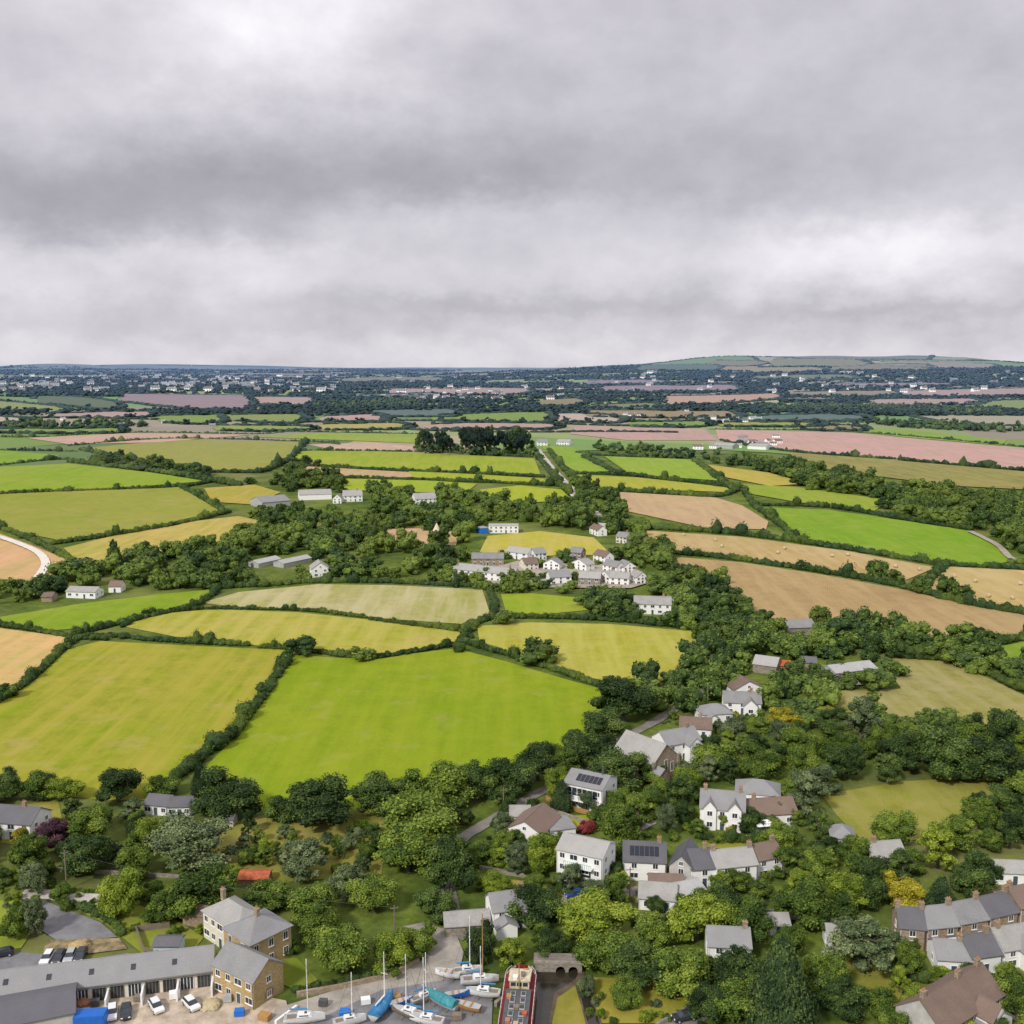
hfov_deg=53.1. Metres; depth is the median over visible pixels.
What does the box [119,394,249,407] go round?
field
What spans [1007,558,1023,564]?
hedge
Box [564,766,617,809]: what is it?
modern house
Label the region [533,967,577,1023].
creek water
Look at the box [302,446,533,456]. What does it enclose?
hedge
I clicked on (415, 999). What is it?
sailing boat
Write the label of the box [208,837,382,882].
field
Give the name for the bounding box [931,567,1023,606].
field
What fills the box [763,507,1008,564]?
field
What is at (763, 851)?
terraced house
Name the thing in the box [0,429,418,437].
hedge
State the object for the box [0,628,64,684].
field
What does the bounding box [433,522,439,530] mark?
tepee tent
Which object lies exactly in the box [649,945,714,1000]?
broadleaf tree
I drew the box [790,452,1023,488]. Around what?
field
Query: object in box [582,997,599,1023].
creek channel
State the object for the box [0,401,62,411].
field
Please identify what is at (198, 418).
field
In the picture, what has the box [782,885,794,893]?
shrub
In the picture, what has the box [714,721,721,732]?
shrub
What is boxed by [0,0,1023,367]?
sky
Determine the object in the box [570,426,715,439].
field
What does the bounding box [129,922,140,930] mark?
shrub
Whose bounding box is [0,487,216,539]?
field
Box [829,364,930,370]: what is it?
field
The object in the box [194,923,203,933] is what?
shrub
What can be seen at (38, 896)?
shrub
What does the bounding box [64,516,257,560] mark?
field
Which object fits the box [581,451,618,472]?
hedge
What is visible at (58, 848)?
broadleaf tree
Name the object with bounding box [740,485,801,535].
hedge
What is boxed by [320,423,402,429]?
field
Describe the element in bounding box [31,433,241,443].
field
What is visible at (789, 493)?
field
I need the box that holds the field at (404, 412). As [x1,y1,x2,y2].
[371,409,453,415]
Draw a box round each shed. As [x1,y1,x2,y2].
[0,982,76,1023]
[41,592,58,601]
[151,934,185,950]
[237,869,272,885]
[248,555,280,567]
[273,554,311,567]
[779,660,790,671]
[801,656,816,668]
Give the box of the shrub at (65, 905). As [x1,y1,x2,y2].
[58,899,72,911]
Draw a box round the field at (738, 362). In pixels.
[706,360,767,365]
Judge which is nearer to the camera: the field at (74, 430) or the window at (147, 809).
the window at (147, 809)
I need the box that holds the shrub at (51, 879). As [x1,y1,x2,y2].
[46,876,56,884]
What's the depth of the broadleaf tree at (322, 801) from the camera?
244.98 m
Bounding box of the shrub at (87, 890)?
[81,887,93,893]
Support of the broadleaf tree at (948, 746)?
on the ground at (408, 912)
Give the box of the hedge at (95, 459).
[66,454,243,485]
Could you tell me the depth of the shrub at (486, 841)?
235.69 m
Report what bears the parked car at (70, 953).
on the car park
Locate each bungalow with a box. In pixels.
[505,802,561,841]
[638,880,677,911]
[647,872,684,882]
[671,875,706,897]
[679,712,712,737]
[695,703,733,723]
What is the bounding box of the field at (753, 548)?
[647,531,931,579]
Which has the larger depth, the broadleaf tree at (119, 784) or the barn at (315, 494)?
the barn at (315, 494)
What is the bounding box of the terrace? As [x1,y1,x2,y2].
[623,886,637,891]
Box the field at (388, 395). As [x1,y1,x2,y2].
[345,393,432,396]
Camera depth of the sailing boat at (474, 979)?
182.72 m
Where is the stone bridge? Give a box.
[534,953,581,972]
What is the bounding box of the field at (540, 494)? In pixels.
[480,485,567,501]
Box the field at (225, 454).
[93,440,298,469]
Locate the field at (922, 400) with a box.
[871,398,977,404]
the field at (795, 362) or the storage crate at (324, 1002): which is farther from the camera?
the field at (795, 362)
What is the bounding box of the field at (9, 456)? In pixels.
[0,450,57,462]
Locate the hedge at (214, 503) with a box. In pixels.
[175,481,225,510]
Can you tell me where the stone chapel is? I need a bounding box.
[615,729,679,785]
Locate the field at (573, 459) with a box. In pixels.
[541,446,608,471]
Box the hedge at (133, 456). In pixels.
[78,445,263,472]
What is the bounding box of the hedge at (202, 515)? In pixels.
[50,508,231,544]
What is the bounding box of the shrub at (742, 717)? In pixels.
[736,714,744,721]
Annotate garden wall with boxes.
[55,867,180,878]
[275,1005,297,1023]
[297,958,419,997]
[479,865,525,877]
[554,810,596,824]
[628,895,638,902]
[656,1006,685,1023]
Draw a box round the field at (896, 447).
[716,429,1023,467]
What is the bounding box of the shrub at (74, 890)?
[70,887,76,893]
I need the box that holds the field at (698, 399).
[667,393,779,403]
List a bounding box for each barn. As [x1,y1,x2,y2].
[250,494,290,508]
[298,489,331,499]
[443,908,491,936]
[715,442,738,448]
[747,443,771,449]
[752,654,781,673]
[785,618,814,634]
[820,660,877,678]
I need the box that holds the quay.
[268,922,463,1023]
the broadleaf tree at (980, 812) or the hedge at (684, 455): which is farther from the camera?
the hedge at (684, 455)
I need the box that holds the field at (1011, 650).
[1002,642,1023,657]
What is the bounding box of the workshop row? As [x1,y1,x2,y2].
[0,944,215,1006]
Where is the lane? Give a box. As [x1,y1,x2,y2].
[441,654,715,909]
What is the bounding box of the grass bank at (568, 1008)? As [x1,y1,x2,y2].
[552,986,585,1023]
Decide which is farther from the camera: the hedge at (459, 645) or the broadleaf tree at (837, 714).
the hedge at (459, 645)
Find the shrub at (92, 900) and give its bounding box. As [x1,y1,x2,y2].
[89,897,96,903]
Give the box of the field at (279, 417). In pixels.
[230,414,299,421]
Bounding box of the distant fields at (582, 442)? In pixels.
[0,355,1023,466]
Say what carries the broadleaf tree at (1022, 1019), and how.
on the ground at (408, 912)
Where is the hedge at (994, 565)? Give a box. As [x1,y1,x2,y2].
[949,559,1023,569]
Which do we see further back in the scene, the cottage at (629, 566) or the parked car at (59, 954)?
the cottage at (629, 566)
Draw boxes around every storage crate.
[90,997,99,1006]
[133,993,140,1001]
[169,989,179,999]
[223,993,231,1002]
[234,1007,244,1016]
[257,1010,271,1021]
[318,997,327,1006]
[339,1007,349,1016]
[361,995,370,1005]
[393,992,400,998]
[452,1011,461,1020]
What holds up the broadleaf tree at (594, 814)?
on the ground at (408, 912)
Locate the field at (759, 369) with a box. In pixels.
[722,366,821,371]
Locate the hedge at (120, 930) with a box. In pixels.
[48,895,126,936]
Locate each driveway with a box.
[19,889,100,904]
[23,899,116,938]
[639,819,656,831]
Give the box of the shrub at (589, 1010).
[586,1007,593,1016]
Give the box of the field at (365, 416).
[318,414,379,419]
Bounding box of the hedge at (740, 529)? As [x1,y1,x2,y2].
[640,517,942,564]
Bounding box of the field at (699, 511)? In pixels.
[620,492,767,528]
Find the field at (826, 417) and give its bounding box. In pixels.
[739,414,861,420]
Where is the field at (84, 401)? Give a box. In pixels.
[37,396,116,407]
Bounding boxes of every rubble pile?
[67,938,91,948]
[76,998,90,1007]
[200,997,221,1012]
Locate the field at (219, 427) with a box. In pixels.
[212,425,308,430]
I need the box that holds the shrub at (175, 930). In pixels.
[165,924,184,933]
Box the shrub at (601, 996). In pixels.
[598,991,604,1000]
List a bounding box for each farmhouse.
[342,488,362,501]
[452,560,519,582]
[536,439,547,445]
[556,439,572,444]
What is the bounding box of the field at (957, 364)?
[878,361,992,367]
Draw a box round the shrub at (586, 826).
[576,820,597,833]
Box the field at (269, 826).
[219,808,465,841]
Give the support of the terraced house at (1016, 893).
on the ground at (408, 912)
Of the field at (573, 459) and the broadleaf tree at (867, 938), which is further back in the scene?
the field at (573, 459)
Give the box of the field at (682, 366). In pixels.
[637,364,717,370]
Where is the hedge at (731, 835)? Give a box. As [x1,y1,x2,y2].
[696,826,796,843]
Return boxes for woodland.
[0,395,1023,750]
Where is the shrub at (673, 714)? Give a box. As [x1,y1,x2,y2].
[667,710,677,719]
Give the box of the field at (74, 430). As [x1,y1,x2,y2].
[0,428,117,431]
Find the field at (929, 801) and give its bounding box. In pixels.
[823,776,1016,840]
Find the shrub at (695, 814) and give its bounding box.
[692,812,698,817]
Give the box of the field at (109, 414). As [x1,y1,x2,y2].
[42,412,148,416]
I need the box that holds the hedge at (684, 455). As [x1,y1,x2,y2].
[575,450,691,458]
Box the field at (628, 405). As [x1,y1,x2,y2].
[593,403,655,407]
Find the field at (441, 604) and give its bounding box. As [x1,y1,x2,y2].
[205,584,488,623]
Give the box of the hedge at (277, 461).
[263,437,308,471]
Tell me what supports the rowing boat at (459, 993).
on the boatyard ground at (483, 1016)
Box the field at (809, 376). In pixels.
[754,375,854,379]
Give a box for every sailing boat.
[283,960,324,1023]
[332,972,365,1023]
[368,952,392,1021]
[392,954,424,1023]
[409,960,444,1023]
[410,952,436,1005]
[427,987,459,1012]
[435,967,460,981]
[452,915,481,975]
[460,913,498,985]
[466,946,500,1001]
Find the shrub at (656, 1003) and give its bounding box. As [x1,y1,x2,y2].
[649,998,662,1007]
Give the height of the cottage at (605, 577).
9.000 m
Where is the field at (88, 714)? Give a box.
[0,641,286,799]
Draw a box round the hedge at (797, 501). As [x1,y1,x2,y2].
[758,495,973,530]
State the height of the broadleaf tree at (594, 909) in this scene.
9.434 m
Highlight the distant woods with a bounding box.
[0,355,1023,432]
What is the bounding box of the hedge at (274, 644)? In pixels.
[257,638,287,649]
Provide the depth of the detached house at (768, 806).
247.41 m
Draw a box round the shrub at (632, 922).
[630,919,636,926]
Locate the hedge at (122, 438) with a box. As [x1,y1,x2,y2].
[67,434,339,445]
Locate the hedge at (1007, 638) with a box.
[985,624,1023,644]
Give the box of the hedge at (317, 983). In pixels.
[290,965,398,992]
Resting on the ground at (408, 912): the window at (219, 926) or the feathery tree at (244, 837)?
the feathery tree at (244, 837)
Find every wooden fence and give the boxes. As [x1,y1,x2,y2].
[135,921,169,931]
[136,926,158,951]
[546,795,589,813]
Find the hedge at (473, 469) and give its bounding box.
[305,463,545,476]
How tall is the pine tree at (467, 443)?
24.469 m
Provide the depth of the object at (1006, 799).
253.53 m
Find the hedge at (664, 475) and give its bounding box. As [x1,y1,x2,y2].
[575,470,733,487]
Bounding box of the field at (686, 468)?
[605,456,716,479]
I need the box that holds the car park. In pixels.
[0,952,130,968]
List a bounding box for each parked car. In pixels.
[0,945,13,956]
[39,948,55,964]
[50,948,66,962]
[62,947,77,961]
[73,946,87,960]
[107,1002,117,1020]
[120,1001,131,1020]
[147,996,164,1014]
[181,994,200,1012]
[564,888,582,898]
[671,1008,697,1023]
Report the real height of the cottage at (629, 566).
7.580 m
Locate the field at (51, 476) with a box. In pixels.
[0,463,200,491]
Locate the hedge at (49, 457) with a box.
[0,454,78,465]
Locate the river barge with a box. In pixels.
[498,964,536,1023]
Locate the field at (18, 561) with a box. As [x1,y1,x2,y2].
[0,534,64,580]
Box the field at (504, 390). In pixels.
[389,387,528,394]
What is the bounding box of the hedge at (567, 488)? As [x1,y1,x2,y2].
[529,445,573,495]
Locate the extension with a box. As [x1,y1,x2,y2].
[549,815,576,834]
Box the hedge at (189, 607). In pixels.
[119,602,367,627]
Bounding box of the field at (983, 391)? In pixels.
[902,388,1023,395]
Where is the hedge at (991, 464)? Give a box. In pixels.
[719,438,1023,470]
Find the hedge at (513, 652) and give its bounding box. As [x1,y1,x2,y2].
[459,636,604,685]
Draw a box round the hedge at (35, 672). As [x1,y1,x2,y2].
[0,629,250,701]
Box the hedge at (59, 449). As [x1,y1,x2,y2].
[0,446,77,451]
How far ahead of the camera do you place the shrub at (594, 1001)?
177.60 m
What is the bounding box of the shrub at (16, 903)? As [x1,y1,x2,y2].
[11,900,21,907]
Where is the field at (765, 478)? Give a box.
[709,465,797,485]
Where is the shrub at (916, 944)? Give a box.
[913,938,921,948]
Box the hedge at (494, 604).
[463,586,499,625]
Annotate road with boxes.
[457,892,837,939]
[539,449,610,526]
[655,996,809,1023]
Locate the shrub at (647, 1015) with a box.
[638,1008,653,1021]
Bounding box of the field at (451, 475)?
[409,471,555,482]
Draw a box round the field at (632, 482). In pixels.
[579,475,728,491]
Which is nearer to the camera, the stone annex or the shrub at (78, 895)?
the stone annex
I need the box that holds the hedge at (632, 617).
[476,611,690,629]
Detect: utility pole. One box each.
[60,850,67,881]
[390,905,397,930]
[628,867,633,900]
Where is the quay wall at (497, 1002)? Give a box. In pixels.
[494,968,532,1007]
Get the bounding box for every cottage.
[108,580,125,592]
[143,793,176,815]
[167,796,196,816]
[332,493,342,503]
[471,550,503,565]
[484,881,529,940]
[506,546,531,559]
[519,555,538,569]
[531,547,546,559]
[543,554,562,569]
[546,570,571,583]
[570,546,585,558]
[572,556,594,570]
[578,571,602,584]
[589,523,606,535]
[592,549,613,561]
[602,559,622,570]
[602,567,614,583]
[609,569,630,584]
[615,530,630,543]
[621,559,636,571]
[630,567,647,584]
[766,912,791,934]
[827,823,855,851]
[867,835,904,869]
[993,859,1023,884]
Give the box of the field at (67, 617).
[0,590,209,629]
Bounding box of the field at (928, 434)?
[863,429,1006,444]
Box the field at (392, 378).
[342,377,441,381]
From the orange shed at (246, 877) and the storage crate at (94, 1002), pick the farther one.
the orange shed at (246, 877)
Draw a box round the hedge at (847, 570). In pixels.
[674,545,1023,614]
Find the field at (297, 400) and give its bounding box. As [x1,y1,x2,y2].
[258,397,310,403]
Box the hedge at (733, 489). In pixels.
[603,482,742,496]
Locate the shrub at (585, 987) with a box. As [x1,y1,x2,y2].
[575,972,595,997]
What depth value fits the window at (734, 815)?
243.64 m
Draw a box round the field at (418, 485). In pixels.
[344,478,475,491]
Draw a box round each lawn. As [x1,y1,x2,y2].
[0,900,29,948]
[73,905,203,952]
[281,957,317,986]
[500,879,551,890]
[570,811,635,827]
[591,977,689,1022]
[707,842,752,847]
[780,700,857,726]
[843,956,906,1003]
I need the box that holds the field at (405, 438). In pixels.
[260,433,416,442]
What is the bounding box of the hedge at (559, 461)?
[546,447,578,484]
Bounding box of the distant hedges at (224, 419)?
[0,355,1023,433]
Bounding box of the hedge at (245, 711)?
[167,650,293,778]
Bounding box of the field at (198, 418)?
[157,415,219,422]
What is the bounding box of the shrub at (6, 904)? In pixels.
[2,901,10,908]
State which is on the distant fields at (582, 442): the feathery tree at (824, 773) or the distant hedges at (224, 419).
the distant hedges at (224, 419)
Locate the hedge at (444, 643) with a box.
[286,638,453,658]
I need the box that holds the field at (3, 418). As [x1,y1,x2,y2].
[0,417,18,420]
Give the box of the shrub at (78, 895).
[75,892,81,897]
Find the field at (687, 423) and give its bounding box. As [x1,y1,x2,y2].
[627,421,703,426]
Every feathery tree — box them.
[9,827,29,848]
[17,896,48,936]
[61,797,82,814]
[65,807,78,820]
[117,797,142,818]
[235,831,251,849]
[241,811,256,833]
[250,826,264,842]
[254,844,273,865]
[271,841,282,851]
[273,850,281,858]
[276,823,294,839]
[279,836,329,881]
[323,863,367,899]
[332,843,345,858]
[359,856,371,873]
[444,802,459,822]
[486,847,507,869]
[487,785,517,807]
[492,811,514,833]
[493,936,526,969]
[504,846,528,873]
[529,921,549,946]
[555,862,583,893]
[601,873,630,904]
[615,870,629,887]
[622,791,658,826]
[665,773,699,804]
[666,850,670,869]
[677,762,696,769]
[687,817,708,837]
[696,754,720,781]
[707,870,733,892]
[718,756,739,783]
[718,815,727,824]
[719,729,734,744]
[734,733,747,741]
[734,740,743,754]
[749,878,774,901]
[754,900,770,923]
[767,814,780,821]
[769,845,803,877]
[785,769,830,817]
[789,809,803,824]
[802,810,834,839]
[805,764,843,794]
[820,836,840,856]
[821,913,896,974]
[840,695,883,738]
[872,753,903,782]
[885,927,907,949]
[886,847,919,881]
[887,964,910,992]
[916,820,957,869]
[928,965,952,981]
[944,717,958,725]
[963,1020,975,1023]
[969,791,993,804]
[995,811,1023,849]
[1011,808,1023,821]
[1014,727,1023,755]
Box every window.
[7,824,14,829]
[144,806,150,811]
[204,927,209,937]
[215,968,220,977]
[215,982,222,992]
[217,923,222,932]
[225,973,230,982]
[234,977,241,987]
[245,982,250,991]
[245,996,252,1006]
[266,974,271,984]
[268,937,273,947]
[283,930,287,940]
[283,945,288,955]
[559,852,564,858]
[569,854,577,861]
[582,857,587,863]
[593,871,599,877]
[594,859,599,866]
[631,863,636,868]
[631,872,637,878]
[652,864,657,869]
[670,761,673,771]
[702,870,707,876]
[706,821,712,827]
[707,811,712,816]
[715,948,721,954]
[732,813,737,818]
[761,861,766,867]
[909,930,915,937]
[931,929,937,936]
[947,928,953,934]
[971,923,977,930]
[995,875,1003,880]
[1008,915,1013,922]
[1010,951,1015,957]
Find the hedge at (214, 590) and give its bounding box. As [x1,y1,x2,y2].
[70,585,220,633]
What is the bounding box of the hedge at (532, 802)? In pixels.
[527,797,538,806]
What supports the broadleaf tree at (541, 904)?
on the ground at (408, 912)
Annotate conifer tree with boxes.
[190,761,209,797]
[497,800,508,814]
[549,779,573,813]
[738,934,822,1023]
[921,875,957,904]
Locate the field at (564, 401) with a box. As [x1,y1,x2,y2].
[538,398,582,404]
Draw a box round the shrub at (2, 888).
[0,885,4,893]
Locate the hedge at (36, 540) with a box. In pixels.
[0,519,76,559]
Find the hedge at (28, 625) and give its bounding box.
[0,619,109,640]
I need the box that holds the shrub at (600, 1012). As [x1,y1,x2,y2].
[595,1008,606,1019]
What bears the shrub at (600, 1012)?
on the lawn at (670, 1005)
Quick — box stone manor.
[200,886,293,959]
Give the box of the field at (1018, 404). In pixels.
[965,400,1023,408]
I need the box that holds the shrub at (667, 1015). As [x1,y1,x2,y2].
[662,1013,671,1021]
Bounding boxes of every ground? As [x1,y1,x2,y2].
[0,356,1023,1023]
[315,979,492,1023]
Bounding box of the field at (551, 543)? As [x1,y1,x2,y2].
[480,531,605,558]
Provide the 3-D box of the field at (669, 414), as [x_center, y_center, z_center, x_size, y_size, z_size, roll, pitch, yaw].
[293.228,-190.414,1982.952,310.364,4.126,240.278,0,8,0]
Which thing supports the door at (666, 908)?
in the bungalow at (666, 892)
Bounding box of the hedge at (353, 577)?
[218,572,473,588]
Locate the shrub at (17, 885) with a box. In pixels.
[13,882,19,888]
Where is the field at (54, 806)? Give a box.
[0,800,61,843]
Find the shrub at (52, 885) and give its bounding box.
[47,882,56,888]
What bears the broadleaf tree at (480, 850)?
on the ground at (408, 912)
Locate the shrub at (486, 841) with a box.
[479,839,491,847]
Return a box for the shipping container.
[73,1007,107,1023]
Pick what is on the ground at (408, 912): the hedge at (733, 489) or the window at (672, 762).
the hedge at (733, 489)
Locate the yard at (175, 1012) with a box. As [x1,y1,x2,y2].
[76,986,286,1023]
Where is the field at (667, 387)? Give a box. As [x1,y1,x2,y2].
[601,385,737,391]
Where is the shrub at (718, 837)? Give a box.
[708,831,726,843]
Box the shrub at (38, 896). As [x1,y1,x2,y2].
[30,894,41,906]
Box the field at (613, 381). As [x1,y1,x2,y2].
[584,379,662,383]
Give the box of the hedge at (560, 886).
[514,882,571,893]
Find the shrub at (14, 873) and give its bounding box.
[11,868,18,880]
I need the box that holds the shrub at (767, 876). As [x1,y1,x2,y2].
[760,870,770,881]
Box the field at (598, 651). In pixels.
[477,622,696,680]
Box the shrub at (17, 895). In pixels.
[12,891,23,900]
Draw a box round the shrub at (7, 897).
[3,893,10,901]
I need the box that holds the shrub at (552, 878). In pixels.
[549,872,561,885]
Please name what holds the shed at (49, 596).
on the ground at (408, 912)
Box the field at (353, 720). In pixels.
[206,649,600,810]
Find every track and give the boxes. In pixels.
[0,535,49,576]
[968,531,1015,558]
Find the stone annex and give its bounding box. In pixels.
[210,941,284,1009]
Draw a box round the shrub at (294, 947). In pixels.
[284,938,299,955]
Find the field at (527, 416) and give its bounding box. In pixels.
[430,412,547,420]
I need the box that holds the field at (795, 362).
[769,359,865,365]
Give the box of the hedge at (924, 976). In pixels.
[906,967,1003,983]
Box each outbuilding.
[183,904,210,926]
[477,526,487,533]
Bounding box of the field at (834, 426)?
[796,425,860,428]
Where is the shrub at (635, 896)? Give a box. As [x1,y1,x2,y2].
[632,890,638,903]
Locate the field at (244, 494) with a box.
[204,485,279,503]
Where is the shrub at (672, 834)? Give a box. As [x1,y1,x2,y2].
[667,828,678,840]
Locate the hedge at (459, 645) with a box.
[452,619,479,652]
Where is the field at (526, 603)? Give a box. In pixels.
[501,593,587,613]
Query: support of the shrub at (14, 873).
on the ground at (408, 912)
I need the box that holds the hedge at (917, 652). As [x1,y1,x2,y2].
[885,643,1023,692]
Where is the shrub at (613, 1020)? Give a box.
[609,1016,618,1023]
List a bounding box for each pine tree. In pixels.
[421,429,434,445]
[437,436,445,454]
[445,436,455,454]
[458,426,470,452]
[463,437,472,450]
[467,427,478,454]
[473,435,484,446]
[480,427,492,452]
[490,435,499,447]
[496,430,508,453]
[512,437,523,452]
[513,433,524,453]
[520,436,529,453]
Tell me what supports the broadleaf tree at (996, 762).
on the ground at (408, 912)
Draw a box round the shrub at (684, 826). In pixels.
[681,822,688,829]
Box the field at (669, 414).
[583,410,735,417]
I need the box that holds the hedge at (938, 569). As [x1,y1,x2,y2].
[923,558,952,581]
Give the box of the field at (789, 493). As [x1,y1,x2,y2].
[743,484,887,510]
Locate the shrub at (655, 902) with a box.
[644,895,664,912]
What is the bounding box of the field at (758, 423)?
[717,422,806,425]
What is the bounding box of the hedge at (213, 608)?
[209,605,236,609]
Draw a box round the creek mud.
[532,966,601,1023]
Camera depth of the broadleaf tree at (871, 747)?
288.40 m
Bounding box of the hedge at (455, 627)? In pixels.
[368,616,473,638]
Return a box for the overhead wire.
[65,852,393,907]
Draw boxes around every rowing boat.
[389,995,412,1008]
[444,989,468,998]
[458,999,481,1012]
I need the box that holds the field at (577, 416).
[557,413,618,421]
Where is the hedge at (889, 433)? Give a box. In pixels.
[715,426,1023,446]
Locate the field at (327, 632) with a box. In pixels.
[126,609,459,653]
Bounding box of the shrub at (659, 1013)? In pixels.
[654,1010,663,1017]
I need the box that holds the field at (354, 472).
[306,466,412,476]
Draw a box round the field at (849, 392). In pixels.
[790,391,896,394]
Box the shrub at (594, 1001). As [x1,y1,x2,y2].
[590,995,598,1006]
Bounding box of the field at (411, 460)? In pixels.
[295,449,539,473]
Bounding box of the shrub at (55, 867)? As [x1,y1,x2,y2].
[44,859,56,873]
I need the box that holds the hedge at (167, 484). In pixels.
[0,478,212,493]
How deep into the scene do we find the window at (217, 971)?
180.64 m
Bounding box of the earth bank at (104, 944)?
[42,938,126,953]
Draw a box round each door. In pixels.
[153,807,157,814]
[219,937,221,947]
[236,992,240,1003]
[265,987,273,998]
[664,902,668,911]
[702,878,706,886]
[1013,876,1017,884]
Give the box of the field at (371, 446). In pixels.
[308,442,415,450]
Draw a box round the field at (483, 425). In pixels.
[424,423,552,428]
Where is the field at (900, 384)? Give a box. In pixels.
[834,382,948,386]
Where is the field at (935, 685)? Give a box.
[827,657,1023,729]
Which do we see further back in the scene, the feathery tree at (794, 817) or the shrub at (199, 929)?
the feathery tree at (794, 817)
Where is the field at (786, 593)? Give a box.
[676,557,1023,635]
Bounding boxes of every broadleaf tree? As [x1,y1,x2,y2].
[0,765,21,800]
[0,823,4,840]
[0,866,11,885]
[0,904,28,938]
[4,769,57,800]
[6,831,49,868]
[15,857,54,880]
[17,862,48,893]
[33,817,70,847]
[40,777,86,799]
[49,880,72,900]
[54,840,67,857]
[58,833,123,875]
[67,803,110,838]
[93,766,145,802]
[94,866,142,917]
[104,806,112,822]
[114,837,151,879]
[123,810,145,836]
[123,817,166,850]
[127,811,144,820]
[127,825,138,835]
[136,879,166,900]
[138,886,179,922]
[142,774,181,794]
[142,810,237,870]
[151,817,159,828]
[170,862,241,918]
[186,765,264,819]
[225,725,240,740]
[227,863,240,876]
[237,843,257,864]
[241,877,292,909]
[257,836,273,847]
[262,795,299,822]
[277,853,288,863]
[284,881,339,927]
[285,772,354,827]
[286,830,297,841]
[296,906,340,948]
[310,922,370,973]
[314,845,329,856]
[320,831,332,843]
[329,834,342,847]
[333,862,350,873]
[341,833,357,850]
[342,871,398,912]
[344,826,353,834]
[348,770,407,816]
[352,819,369,829]
[352,827,365,837]
[353,839,377,859]
[357,837,364,843]
[362,823,383,838]
[370,927,412,977]
[371,825,434,876]
[378,789,460,845]
[400,759,483,808]
[403,920,438,959]
[412,885,458,923]
[423,834,478,892]
[454,836,491,866]
[459,808,474,824]
[461,759,498,797]
[462,917,496,964]
[475,869,515,891]
[480,757,538,793]
[490,828,514,849]
[504,882,564,929]
[506,840,530,859]
[510,828,527,842]
[511,740,554,780]
[520,872,548,890]
[524,832,558,873]
[536,830,563,846]
[536,925,572,957]
[542,765,568,793]
[549,743,583,774]
[553,886,638,942]
[559,728,581,745]
[561,730,615,764]
[571,927,633,974]
[577,789,598,808]
[579,706,628,743]
[581,878,607,894]
[586,804,603,824]
[587,675,662,721]
[587,745,648,793]
[595,936,669,988]
[596,800,643,839]
[606,786,629,805]
[608,861,624,875]
[609,974,644,1010]
[612,837,623,861]
[633,910,677,949]
[637,763,667,781]
[641,774,676,796]
[647,788,674,807]
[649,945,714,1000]
[653,803,678,831]
[666,890,732,941]
[671,765,702,788]
[672,799,696,822]
[672,893,694,908]
[675,754,682,767]
[683,978,725,1023]
[688,740,738,769]
[690,879,743,906]
[701,733,721,748]
[706,955,715,973]
[710,943,759,985]
[711,974,757,1022]
[716,893,777,943]
[719,715,746,740]
[724,868,757,892]
[737,805,766,832]
[738,739,783,778]
[739,731,766,752]
[744,708,766,723]
[745,716,772,735]
[747,952,764,971]
[754,819,804,847]
[759,734,776,749]
[765,706,803,725]
[767,719,789,742]
[768,923,807,953]
[770,742,789,764]
[770,872,858,930]
[778,725,818,748]
[781,778,798,795]
[784,742,823,780]
[785,867,813,885]
[790,720,812,734]
[796,844,837,878]
[799,950,850,993]
[801,841,826,856]
[807,972,872,1022]
[814,706,848,726]
[816,722,859,755]
[822,742,867,779]
[824,870,869,906]
[826,721,849,732]
[835,833,871,860]
[843,854,895,877]
[856,859,889,909]
[862,730,881,757]
[864,985,896,1016]
[867,809,918,842]
[869,721,900,751]
[875,1006,909,1023]
[877,728,935,769]
[883,869,926,906]
[891,940,926,973]
[893,722,921,733]
[900,846,927,873]
[901,982,921,999]
[915,724,978,780]
[928,721,955,729]
[939,814,977,851]
[947,848,997,897]
[952,720,992,744]
[958,962,988,970]
[959,796,998,830]
[963,849,988,864]
[965,734,1023,783]
[967,710,1018,746]
[975,827,1005,850]
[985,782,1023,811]
[985,858,1004,878]
[987,1017,1010,1023]
[993,810,1003,830]
[993,961,1023,983]
[996,969,1023,1019]
[1001,770,1023,802]
[1017,1011,1023,1023]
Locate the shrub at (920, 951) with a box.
[914,949,925,956]
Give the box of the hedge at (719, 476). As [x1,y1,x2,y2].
[690,457,734,488]
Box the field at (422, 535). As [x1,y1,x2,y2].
[386,528,456,544]
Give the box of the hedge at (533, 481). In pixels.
[345,473,561,486]
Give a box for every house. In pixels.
[0,799,51,839]
[9,386,19,388]
[65,586,103,598]
[150,385,159,388]
[166,387,176,390]
[203,386,213,390]
[226,813,237,826]
[309,559,328,577]
[316,386,326,391]
[397,388,406,392]
[411,492,436,503]
[488,523,518,532]
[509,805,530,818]
[546,395,554,399]
[555,832,616,887]
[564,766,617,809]
[622,835,666,880]
[634,594,671,614]
[650,721,703,762]
[668,837,698,875]
[686,841,715,886]
[693,444,703,449]
[699,782,745,832]
[704,919,752,957]
[708,839,758,879]
[709,444,716,448]
[721,687,761,714]
[725,674,763,691]
[735,778,780,797]
[745,792,797,831]
[747,439,757,442]
[752,833,782,879]
[772,434,780,437]
[772,439,782,442]
[822,922,850,955]
[891,898,926,950]
[893,956,1008,1023]
[917,896,960,950]
[926,932,972,970]
[942,890,990,933]
[947,924,1003,972]
[961,883,1020,927]
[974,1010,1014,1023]
[975,919,1023,970]
[991,879,1023,922]
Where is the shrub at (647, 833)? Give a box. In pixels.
[641,829,655,837]

